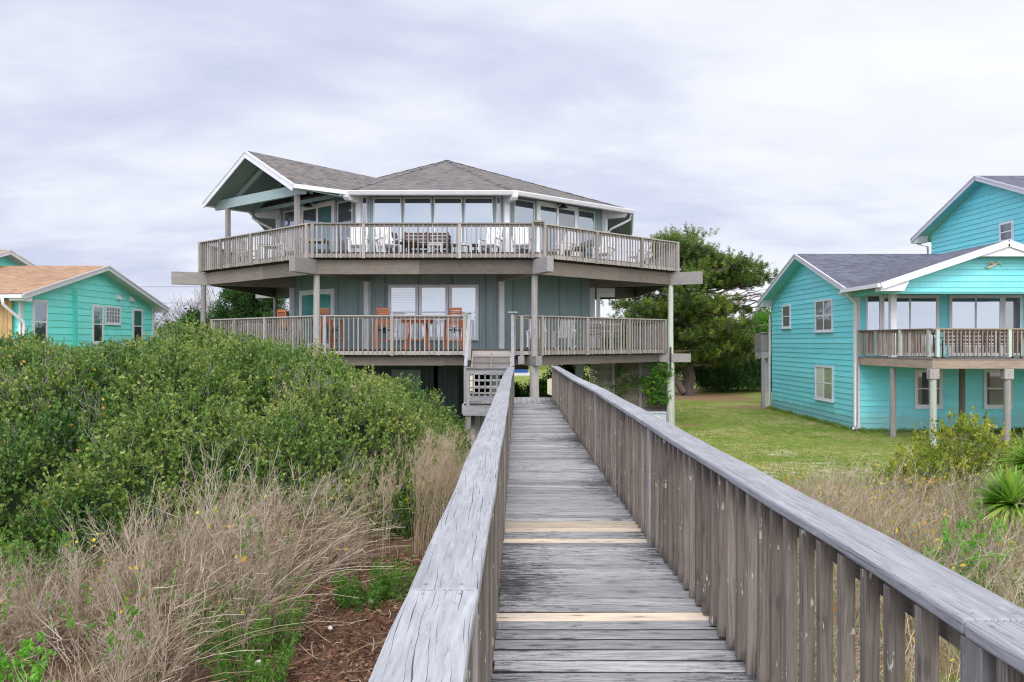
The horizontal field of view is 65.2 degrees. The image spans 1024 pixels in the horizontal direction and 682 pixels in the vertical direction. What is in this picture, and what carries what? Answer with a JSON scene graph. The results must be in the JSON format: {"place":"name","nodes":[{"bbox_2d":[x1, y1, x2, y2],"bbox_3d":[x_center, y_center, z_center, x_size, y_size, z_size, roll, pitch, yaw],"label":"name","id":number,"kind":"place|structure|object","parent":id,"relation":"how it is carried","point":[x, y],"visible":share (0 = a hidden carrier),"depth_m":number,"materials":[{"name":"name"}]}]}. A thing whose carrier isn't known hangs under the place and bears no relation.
{"place":"outdoors","nodes":[
{"label":"outdoors","id":0,"kind":"place"},
{"bbox_2d":[397,425,477,557],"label":"broom grass","id":1,"kind":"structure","parent":0,"point":[446,472],"depth_m":8.89,"materials":[{"name":"plant"}]},
{"bbox_2d":[0,365,1023,681],"bbox_3d":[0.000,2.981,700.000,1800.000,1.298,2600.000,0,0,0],"label":"ground","id":2,"kind":"structure","parent":0,"point":[746,401],"depth_m":14.61,"materials":[{"name":"green plant"}]},
{"bbox_2d":[0,630,61,681],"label":"weed","id":3,"kind":"object","parent":2,"relation":"on","point":[35,675],"visible":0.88,"depth_m":5.36,"materials":[{"name":"green plant"}]},
{"bbox_2d":[0,250,168,354],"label":"mint house","id":4,"kind":"structure","parent":2,"relation":"on","point":[73,305],"depth_m":33.45,"materials":[{"name":"teal wood"}]},
{"bbox_2d":[32,299,47,343],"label":"double hung window","id":5,"kind":"structure","parent":4,"relation":"in","point":[39,307],"depth_m":30.47,"materials":[{"name":"glass"}]},
{"bbox_2d":[92,304,103,343],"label":"double hung window","id":6,"kind":"structure","parent":4,"relation":"in","point":[97,310],"depth_m":34.67,"materials":[{"name":"glass"}]},
{"bbox_2d":[104,306,120,324],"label":"glass block window","id":7,"kind":"structure","parent":4,"relation":"in","point":[112,313],"depth_m":35.99,"materials":[{"name":"glass"}]},
{"bbox_2d":[132,308,142,341],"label":"double hung window","id":8,"kind":"structure","parent":4,"relation":"in","point":[137,314],"depth_m":38.36,"materials":[{"name":"glass"}]},
{"bbox_2d":[155,306,184,333],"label":"bare tree","id":9,"kind":"object","parent":2,"relation":"on","point":[167,317],"visible":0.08,"depth_m":60.33,"materials":[{"name":"grey plant"}]},
{"bbox_2d":[160,305,209,332],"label":"evergreen shrub","id":10,"kind":"object","parent":2,"relation":"on","point":[192,314],"visible":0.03,"depth_m":45.32,"materials":[{"name":"green plant"}]},
{"bbox_2d":[155,293,225,329],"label":"bare tree","id":11,"kind":"object","parent":2,"relation":"on","point":[199,307],"visible":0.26,"depth_m":57.87,"materials":[{"name":"grey plant"}]},
{"bbox_2d":[177,285,231,319],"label":"bare tree","id":12,"kind":"object","parent":2,"relation":"on","point":[209,296],"visible":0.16,"depth_m":59.43,"materials":[{"name":"grey plant"}]},
{"bbox_2d":[0,433,411,681],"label":"dry brush","id":13,"kind":"object","parent":2,"relation":"on","point":[220,554],"visible":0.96,"depth_m":6.42,"materials":[{"name":"beige plant"}]},
{"bbox_2d":[0,312,474,593],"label":"shrub thicket","id":14,"kind":"object","parent":2,"relation":"on","point":[100,429],"visible":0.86,"depth_m":10.23,"materials":[{"name":"green plant"}]},
{"bbox_2d":[164,569,319,665],"bbox_3d":[-2.114,2.143,6.174,1.219,0.611,1.182,0,0,0],"label":"weed","id":15,"kind":"object","parent":2,"relation":"on","point":[264,625],"visible":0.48,"depth_m":6.07,"materials":[{"name":"green plant"}]},
{"bbox_2d":[206,288,288,336],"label":"cedar tree","id":16,"kind":"object","parent":2,"relation":"on","point":[246,305],"visible":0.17,"depth_m":44.17,"materials":[{"name":"green plant"}]},
{"bbox_2d":[204,622,302,681],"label":"weed","id":17,"kind":"object","parent":2,"relation":"on","point":[248,664],"visible":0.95,"depth_m":5.38,"materials":[{"name":"green plant"}]},
{"bbox_2d":[260,304,288,345],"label":"cedar tree","id":18,"kind":"object","parent":2,"relation":"on","point":[271,313],"visible":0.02,"depth_m":42.81,"materials":[{"name":"green plant"}]},
{"bbox_2d":[192,547,424,681],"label":"leaf litter","id":19,"kind":"object","parent":2,"relation":"on","point":[413,561],"visible":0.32,"depth_m":6.52,"materials":[{"name":"brown plant"}]},
{"bbox_2d":[328,563,404,611],"bbox_3d":[-1.346,2.264,7.373,0.706,0.396,0.646,0,0,-15],"label":"weed","id":20,"kind":"object","parent":2,"relation":"on","point":[380,591],"visible":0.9,"depth_m":7.28,"materials":[{"name":"green plant"}]},
{"bbox_2d":[348,441,430,567],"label":"broom grass","id":21,"kind":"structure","parent":2,"relation":"on","point":[388,498],"depth_m":8.98,"materials":[{"name":"plant"}]},
{"bbox_2d":[370,542,420,603],"bbox_3d":[-0.959,2.195,7.590,0.795,0.512,0.803,0,0,0],"label":"weed","id":22,"kind":"object","parent":2,"relation":"on","point":[395,578],"visible":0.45,"depth_m":7.46,"materials":[{"name":"green plant"}]},
{"bbox_2d":[171,150,702,433],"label":"beach house","id":23,"kind":"structure","parent":2,"relation":"on","point":[502,298],"depth_m":28.98,"materials":[{"name":"grey wood"}]},
{"bbox_2d":[231,239,256,260],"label":"rocking chair","id":24,"kind":"object","parent":23,"relation":"on","point":[242,250],"visible":0.25,"depth_m":30.75,"materials":[{"name":"white paint"}]},
{"bbox_2d":[251,323,286,346],"bbox_3d":[-9.177,-0.213,29.929,1.450,0.942,0.640,0,0,-43],"label":"bench","id":25,"kind":"object","parent":23,"relation":"on","point":[269,331],"visible":0.26,"depth_m":30.17,"materials":[{"name":"grey wood"}]},
{"bbox_2d":[256,243,290,258],"bbox_3d":[-8.900,-3.248,29.900,1.000,0.732,0.988,0,0,0],"label":"side table","id":26,"kind":"object","parent":23,"relation":"on","point":[268,247],"visible":0.23,"depth_m":29.44,"materials":[{"name":"white paint"}]},
{"bbox_2d":[278,232,293,255],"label":"rocking chair","id":27,"kind":"object","parent":23,"relation":"on","point":[285,244],"visible":0.17,"depth_m":29.38,"materials":[{"name":"white paint"}]},
{"bbox_2d":[277,309,299,348],"bbox_3d":[-8.077,-0.446,28.855,0.600,1.412,0.634,0,0,31],"label":"bar chair","id":28,"kind":"object","parent":23,"relation":"on","point":[282,314],"visible":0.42,"depth_m":28.68,"materials":[{"name":"brown wood"}]},
{"bbox_2d":[284,210,293,254],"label":"picture window","id":29,"kind":"structure","parent":23,"relation":"in","point":[288,215],"depth_m":31.52,"materials":[{"name":"clear glass"}]},
{"bbox_2d":[301,238,329,251],"bbox_3d":[-7.000,-3.248,28.300,0.900,0.732,0.888,0,0,0],"label":"side table","id":30,"kind":"object","parent":23,"relation":"on","point":[324,241],"visible":0.38,"depth_m":28.64,"materials":[{"name":"grey wood"}]},
{"bbox_2d":[299,288,334,347],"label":"sliding door","id":31,"kind":"structure","parent":23,"relation":"in","point":[327,296],"depth_m":31.32,"materials":[{"name":"grey"}]},
{"bbox_2d":[300,200,334,252],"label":"sliding door","id":32,"kind":"structure","parent":23,"relation":"in","point":[324,212],"depth_m":30.08,"materials":[{"name":"grey"}]},
{"bbox_2d":[320,308,342,348],"bbox_3d":[-6.181,-0.446,27.408,0.600,1.412,0.634,0,0,37],"label":"bar chair","id":33,"kind":"object","parent":23,"relation":"on","point":[322,311],"visible":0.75,"depth_m":27.29,"materials":[{"name":"brown wood"}]},
{"bbox_2d":[337,201,352,251],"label":"picture window","id":34,"kind":"structure","parent":23,"relation":"in","point":[344,208],"depth_m":29.09,"materials":[{"name":"glass"}]},
{"bbox_2d":[347,227,368,251],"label":"rocking chair","id":35,"kind":"object","parent":23,"relation":"on","point":[358,242],"visible":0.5,"depth_m":27.67,"materials":[{"name":"white paint"}]},
{"bbox_2d":[362,197,366,251],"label":"side window","id":36,"kind":"structure","parent":23,"relation":"in","point":[364,199],"depth_m":28.51,"materials":[{"name":"clear glass"}]},
{"bbox_2d":[374,308,389,348],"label":"bar chair","id":37,"kind":"object","parent":23,"relation":"on","point":[384,322],"visible":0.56,"depth_m":27.10,"materials":[{"name":"brown wood"}]},
{"bbox_2d":[373,197,400,251],"bbox_3d":[-4.440,-4.053,28.482,1.059,2.166,0.100,0,0,0],"label":"picture window","id":38,"kind":"structure","parent":23,"relation":"in","point":[385,209],"depth_m":28.50,"materials":[{"name":"clear glass"}]},
{"bbox_2d":[375,227,401,251],"bbox_3d":[-4.218,-3.456,27.230,0.720,1.158,1.044,0,0,-32],"label":"rocking chair","id":39,"kind":"object","parent":23,"relation":"on","point":[386,239],"visible":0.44,"depth_m":27.44,"materials":[{"name":"white paint"}]},
{"bbox_2d":[388,285,417,339],"bbox_3d":[-3.938,-1.059,28.976,1.149,2.019,0.120,0,0,0],"label":"double hung window","id":40,"kind":"structure","parent":23,"relation":"in","point":[402,299],"depth_m":28.98,"materials":[{"name":"glass"}]},
{"bbox_2d":[391,370,420,390],"bbox_3d":[-4.175,2.100,31.535,1.150,2.000,0.070,0,0,0],"label":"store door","id":41,"kind":"structure","parent":23,"relation":"in","point":[394,373],"depth_m":31.50,"materials":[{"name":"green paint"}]},
{"bbox_2d":[397,242,420,251],"bbox_3d":[-3.450,-3.093,26.750,0.800,0.417,0.800,0,0,0],"label":"round table","id":42,"kind":"object","parent":23,"relation":"on","point":[406,243],"visible":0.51,"depth_m":26.68,"materials":[{"name":"black metal"}]},
{"bbox_2d":[398,319,435,348],"bbox_3d":[-3.250,-0.246,27.500,1.180,1.022,0.900,0,0,0],"label":"bar table","id":43,"kind":"object","parent":23,"relation":"on","point":[417,321],"visible":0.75,"depth_m":27.12,"materials":[{"name":"brown wood"}]},
{"bbox_2d":[404,197,430,251],"bbox_3d":[-3.361,-4.053,28.482,1.041,2.166,0.100,0,0,0],"label":"picture window","id":44,"kind":"structure","parent":23,"relation":"in","point":[416,209],"depth_m":28.50,"materials":[{"name":"clear glass"}]},
{"bbox_2d":[402,232,448,251],"bbox_3d":[-3.000,-3.373,27.790,1.580,0.982,0.640,0,0,0],"label":"bench","id":45,"kind":"object","parent":23,"relation":"on","point":[425,239],"visible":0.57,"depth_m":28.03,"materials":[{"name":"brown wood"}]},
{"bbox_2d":[419,285,447,339],"bbox_3d":[-2.840,-1.059,28.976,1.131,2.019,0.120,0,0,0],"label":"double hung window","id":46,"kind":"structure","parent":23,"relation":"in","point":[433,299],"depth_m":28.98,"materials":[{"name":"glass"}]},
{"bbox_2d":[429,242,443,251],"bbox_3d":[-2.550,-3.088,26.700,0.500,0.412,0.488,0,0,0],"label":"stool","id":47,"kind":"object","parent":23,"relation":"on","point":[435,244],"visible":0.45,"depth_m":26.48,"materials":[{"name":"white paint"}]},
{"bbox_2d":[434,197,461,251],"bbox_3d":[-2.283,-4.053,28.482,1.059,2.166,0.100,0,0,0],"label":"picture window","id":48,"kind":"structure","parent":23,"relation":"in","point":[446,209],"depth_m":28.50,"materials":[{"name":"clear glass"}]},
{"bbox_2d":[444,308,462,348],"bbox_3d":[-1.988,-0.446,27.350,0.600,1.412,0.634,0,0,-14],"label":"bar chair","id":49,"kind":"object","parent":23,"relation":"on","point":[460,322],"visible":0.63,"depth_m":27.16,"materials":[{"name":"brown wood"}]},
{"bbox_2d":[449,285,477,339],"bbox_3d":[-1.751,-1.059,28.976,1.131,2.019,0.120,0,0,0],"label":"double hung window","id":50,"kind":"structure","parent":23,"relation":"in","point":[465,297],"depth_m":28.98,"materials":[{"name":"glass"}]},
{"bbox_2d":[461,242,470,251],"bbox_3d":[-1.550,-3.098,26.750,0.420,0.432,0.408,0,0,0],"label":"side table","id":51,"kind":"object","parent":23,"relation":"on","point":[464,244],"visible":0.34,"depth_m":26.57,"materials":[{"name":"white paint"}]},
{"bbox_2d":[464,197,492,251],"bbox_3d":[-1.186,-4.053,28.482,1.076,2.166,0.100,0,0,0],"label":"picture window","id":52,"kind":"structure","parent":23,"relation":"in","point":[476,209],"depth_m":28.50,"materials":[{"name":"clear glass"}]},
{"bbox_2d":[477,227,503,251],"bbox_3d":[-0.738,-3.456,27.233,0.720,1.158,1.044,0,0,20],"label":"rocking chair","id":53,"kind":"object","parent":23,"relation":"on","point":[493,238],"visible":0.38,"depth_m":27.48,"materials":[{"name":"white paint"}]},
{"bbox_2d":[496,197,499,251],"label":"side window","id":54,"kind":"structure","parent":23,"relation":"in","point":[497,198],"depth_m":28.51,"materials":[{"name":"white paint"}]},
{"bbox_2d":[510,227,530,251],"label":"rocking chair","id":55,"kind":"object","parent":23,"relation":"on","point":[517,241],"visible":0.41,"depth_m":27.52,"materials":[{"name":"white paint"}]},
{"bbox_2d":[513,199,534,251],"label":"picture window","id":56,"kind":"structure","parent":23,"relation":"in","point":[523,210],"depth_m":29.06,"materials":[{"name":"clear glass"}]},
{"bbox_2d":[526,319,547,348],"bbox_3d":[0.854,-0.316,27.635,0.720,1.158,1.044,0,0,6],"label":"rocking chair","id":57,"kind":"object","parent":23,"relation":"on","point":[530,334],"visible":0.29,"depth_m":27.91,"materials":[{"name":"white paint"}]},
{"bbox_2d":[536,201,577,255],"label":"sliding door","id":58,"kind":"structure","parent":23,"relation":"in","point":[549,212],"depth_m":30.12,"materials":[{"name":"white"}]},
{"bbox_2d":[548,231,575,255],"bbox_3d":[1.777,-3.456,28.372,1.044,1.158,0.720,0,0,-38],"label":"rocking chair","id":59,"kind":"object","parent":23,"relation":"on","point":[568,243],"visible":0.27,"depth_m":28.45,"materials":[{"name":"white paint"}]},
{"bbox_2d":[553,320,576,348],"bbox_3d":[1.862,-0.316,28.533,0.720,1.158,1.044,0,0,20],"label":"rocking chair","id":60,"kind":"object","parent":23,"relation":"on","point":[563,332],"visible":0.34,"depth_m":28.82,"materials":[{"name":"white paint"}]},
{"bbox_2d":[565,246,587,256],"bbox_3d":[2.350,-3.163,29.300,0.800,0.562,0.788,0,0,0],"label":"side table","id":61,"kind":"object","parent":23,"relation":"on","point":[578,250],"visible":0.27,"depth_m":29.63,"materials":[{"name":"brown wood"}]},
{"bbox_2d":[578,209,594,257],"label":"picture window","id":62,"kind":"structure","parent":23,"relation":"in","point":[586,219],"depth_m":31.37,"materials":[{"name":"glass"}]},
{"bbox_2d":[581,323,619,348],"bbox_3d":[3.276,-0.213,29.780,1.450,0.942,0.640,0,0,41],"label":"bench","id":63,"kind":"object","parent":23,"relation":"on","point":[602,333],"visible":0.35,"depth_m":29.94,"materials":[{"name":"grey wood"}]},
{"bbox_2d":[591,236,614,259],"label":"rocking chair","id":64,"kind":"object","parent":23,"relation":"on","point":[606,247],"visible":0.27,"depth_m":30.18,"materials":[{"name":"white paint"}]},
{"bbox_2d":[625,241,650,263],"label":"rocking chair","id":65,"kind":"object","parent":23,"relation":"on","point":[639,252],"visible":0.29,"depth_m":30.97,"materials":[{"name":"white paint"}]},
{"bbox_2d":[611,361,674,410],"bbox_3d":[5.096,1.889,31.072,2.564,2.532,0.730,0,0,24],"label":"lattice vine","id":66,"kind":"object","parent":23,"relation":"attached to","point":[655,369],"visible":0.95,"depth_m":30.88,"materials":[{"name":"green plant"}]},
{"bbox_2d":[155,305,751,366],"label":"distant woods","id":67,"kind":"object","parent":2,"relation":"on","point":[282,305],"visible":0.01,"depth_m":100.86,"materials":[{"name":"green plant"}]},
{"bbox_2d":[471,375,501,395],"bbox_3d":[-1.339,2.049,35.972,2.528,2.800,2.704,0,0,-35],"label":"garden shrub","id":68,"kind":"object","parent":2,"relation":"on","point":[482,382],"visible":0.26,"depth_m":35.37,"materials":[{"name":"green plant"}]},
{"bbox_2d":[514,381,525,400],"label":"garden shrub","id":69,"kind":"object","parent":2,"relation":"on","point":[517,389],"visible":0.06,"depth_m":39.69,"materials":[{"name":"green plant"}]},
{"bbox_2d":[514,369,529,375],"bbox_3d":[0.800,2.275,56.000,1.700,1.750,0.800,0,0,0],"label":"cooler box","id":70,"kind":"object","parent":2,"relation":"on","point":[521,372],"visible":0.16,"depth_m":55.70,"materials":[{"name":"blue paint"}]},
{"bbox_2d":[517,376,551,400],"bbox_3d":[1.216,2.410,33.173,2.713,2.167,2.721,0,0,0],"label":"garden shrub","id":71,"kind":"object","parent":2,"relation":"on","point":[542,386],"visible":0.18,"depth_m":32.72,"materials":[{"name":"green plant"}]},
{"bbox_2d":[539,394,551,397],"bbox_3d":[1.307,2.553,30.222,0.768,1.194,0.395,0,0,-21],"label":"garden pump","id":72,"kind":"object","parent":2,"relation":"on","point":[544,395],"visible":0.03,"depth_m":30.12,"materials":[{"name":"black metal"}]},
{"bbox_2d":[540,364,589,380],"bbox_3d":[2.290,2.009,34.619,2.786,2.923,3.108,0,0,0],"label":"garden shrub","id":73,"kind":"object","parent":2,"relation":"on","point":[571,369],"visible":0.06,"depth_m":34.20,"materials":[{"name":"green plant"}]},
{"bbox_2d":[562,321,643,385],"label":"background tree","id":74,"kind":"object","parent":2,"relation":"on","point":[585,365],"visible":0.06,"depth_m":59.02,"materials":[{"name":"green plant"}]},
{"bbox_2d":[648,411,666,420],"bbox_3d":[5.350,2.890,30.100,0.900,0.500,0.460,0,0,0],"label":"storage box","id":75,"kind":"object","parent":2,"relation":"on","point":[661,414],"visible":0.33,"depth_m":29.90,"materials":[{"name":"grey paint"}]},
{"bbox_2d":[643,339,682,381],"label":"background tree","id":76,"kind":"object","parent":2,"relation":"on","point":[677,370],"visible":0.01,"depth_m":63.78,"materials":[{"name":"green plant"}]},
{"bbox_2d":[600,222,778,395],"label":"pine tree","id":77,"kind":"object","parent":2,"relation":"on","point":[703,343],"visible":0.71,"depth_m":46.58,"materials":[{"name":"green plant"}]},
{"bbox_2d":[368,366,1023,681],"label":"boardwalk","id":78,"kind":"structure","parent":2,"relation":"on","point":[586,531],"depth_m":4.15,"materials":[{"name":"grey wood"}]},
{"bbox_2d":[679,360,760,392],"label":"clipped shrub","id":79,"kind":"object","parent":2,"relation":"on","point":[724,376],"visible":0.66,"depth_m":50.36,"materials":[{"name":"green plant"}]},
{"bbox_2d":[679,329,760,390],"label":"flowering shrub","id":80,"kind":"object","parent":2,"relation":"on","point":[747,332],"visible":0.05,"depth_m":51.54,"materials":[{"name":"green plant"}]},
{"bbox_2d":[739,347,771,391],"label":"clipped shrub","id":81,"kind":"object","parent":2,"relation":"on","point":[757,369],"visible":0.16,"depth_m":51.36,"materials":[{"name":"green plant"}]},
{"bbox_2d":[745,309,771,344],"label":"background tree","id":82,"kind":"object","parent":2,"relation":"on","point":[761,317],"visible":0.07,"depth_m":57.30,"materials":[{"name":"green plant"}]},
{"bbox_2d":[754,307,771,315],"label":"background tree","id":83,"kind":"object","parent":2,"relation":"on","point":[768,309],"visible":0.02,"depth_m":61.98,"materials":[{"name":"green plant"}]},
{"bbox_2d":[675,400,1023,495],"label":"lawn grass","id":84,"kind":"structure","parent":2,"relation":"on","point":[823,421],"depth_m":25.99,"materials":[{"name":"green plant"}]},
{"bbox_2d":[746,452,1023,681],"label":"dune grass","id":85,"kind":"structure","parent":2,"relation":"on","point":[870,508],"depth_m":11.24,"materials":[{"name":"beige plant"}]},
{"bbox_2d":[755,175,1023,444],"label":"teal house","id":86,"kind":"structure","parent":2,"relation":"on","point":[854,336],"depth_m":29.29,"materials":[{"name":"teal wood"}]},
{"bbox_2d":[780,304,790,328],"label":"window","id":87,"kind":"structure","parent":86,"relation":"in","point":[786,309],"depth_m":36.59,"materials":[{"name":"glass"}]},
{"bbox_2d":[813,298,832,332],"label":"window","id":88,"kind":"structure","parent":86,"relation":"in","point":[823,307],"depth_m":32.16,"materials":[{"name":"glass"}]},
{"bbox_2d":[813,365,833,402],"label":"window","id":89,"kind":"structure","parent":86,"relation":"in","point":[824,377],"depth_m":32.14,"materials":[{"name":"glass"}]},
{"bbox_2d":[866,295,880,354],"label":"side window","id":90,"kind":"structure","parent":86,"relation":"in","point":[873,302],"depth_m":29.26,"materials":[{"name":"glass"}]},
{"bbox_2d":[881,295,938,355],"bbox_3d":[14.560,-0.590,29.269,2.121,2.220,0.062,0,0,0],"label":"sliding door","id":91,"kind":"structure","parent":86,"relation":"in","point":[913,311],"depth_m":29.26,"materials":[{"name":"white paint"}]},
{"bbox_2d":[913,369,943,408],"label":"double hung window","id":92,"kind":"structure","parent":86,"relation":"in","point":[921,383],"depth_m":29.26,"materials":[{"name":"glass"}]},
{"bbox_2d":[949,295,1002,355],"bbox_3d":[16.967,-0.590,29.269,1.959,2.220,0.062,0,0,0],"label":"sliding door","id":93,"kind":"structure","parent":86,"relation":"in","point":[965,311],"depth_m":29.26,"materials":[{"name":"white paint"}]},
{"bbox_2d":[934,332,1023,357],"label":"bench","id":94,"kind":"object","parent":86,"relation":"on","point":[984,337],"visible":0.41,"depth_m":25.80,"materials":[{"name":"brown wood"}]},
{"bbox_2d":[982,369,1014,408],"bbox_3d":[17.781,1.725,29.245,1.122,1.450,0.110,0,0,0],"label":"double hung window","id":95,"kind":"structure","parent":86,"relation":"in","point":[992,383],"depth_m":29.26,"materials":[{"name":"grey glass"}]},
{"bbox_2d":[999,220,1013,241],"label":"window","id":96,"kind":"structure","parent":86,"relation":"in","point":[1006,232],"depth_m":32.77,"materials":[{"name":"plastic"}]},
{"bbox_2d":[1003,295,1022,354],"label":"side window","id":97,"kind":"structure","parent":86,"relation":"in","point":[1012,304],"depth_m":29.26,"materials":[{"name":"glass"}]},
{"bbox_2d":[787,463,1023,623],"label":"green undergrowth","id":98,"kind":"object","parent":2,"relation":"on","point":[956,570],"visible":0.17,"depth_m":8.29,"materials":[{"name":"green plant"}]},
{"bbox_2d":[859,445,983,497],"bbox_3d":[8.437,2.674,16.521,2.429,1.092,2.324,0,0,30],"label":"yellow shrub","id":99,"kind":"object","parent":2,"relation":"on","point":[934,467],"visible":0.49,"depth_m":16.39,"materials":[{"name":"green plant"}]},
{"bbox_2d":[895,405,1023,492],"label":"yellow shrub","id":100,"kind":"object","parent":2,"relation":"on","point":[986,452],"visible":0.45,"depth_m":17.04,"materials":[{"name":"green plant"}]},
{"bbox_2d":[921,516,1008,599],"bbox_3d":[4.897,2.321,8.690,0.944,0.900,0.855,0,0,0],"label":"green sapling","id":101,"kind":"object","parent":2,"relation":"on","point":[961,547],"visible":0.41,"depth_m":8.66,"materials":[{"name":"green plant"}]},
{"bbox_2d":[939,504,1022,577],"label":"green sapling","id":102,"kind":"object","parent":2,"relation":"on","point":[1001,526],"visible":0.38,"depth_m":9.50,"materials":[{"name":"green plant"}]},
{"bbox_2d":[959,463,1023,541],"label":"yucca","id":103,"kind":"object","parent":2,"relation":"on","point":[1009,487],"visible":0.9,"depth_m":11.14,"materials":[{"name":"green plant"}]},
{"bbox_2d":[989,429,1023,481],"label":"yucca","id":104,"kind":"object","parent":2,"relation":"on","point":[1018,459],"visible":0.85,"depth_m":13.46,"materials":[{"name":"green plant"}]},
{"bbox_2d":[0,0,1023,326],"label":"sky","id":105,"kind":"structure","parent":0,"point":[786,128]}
]}

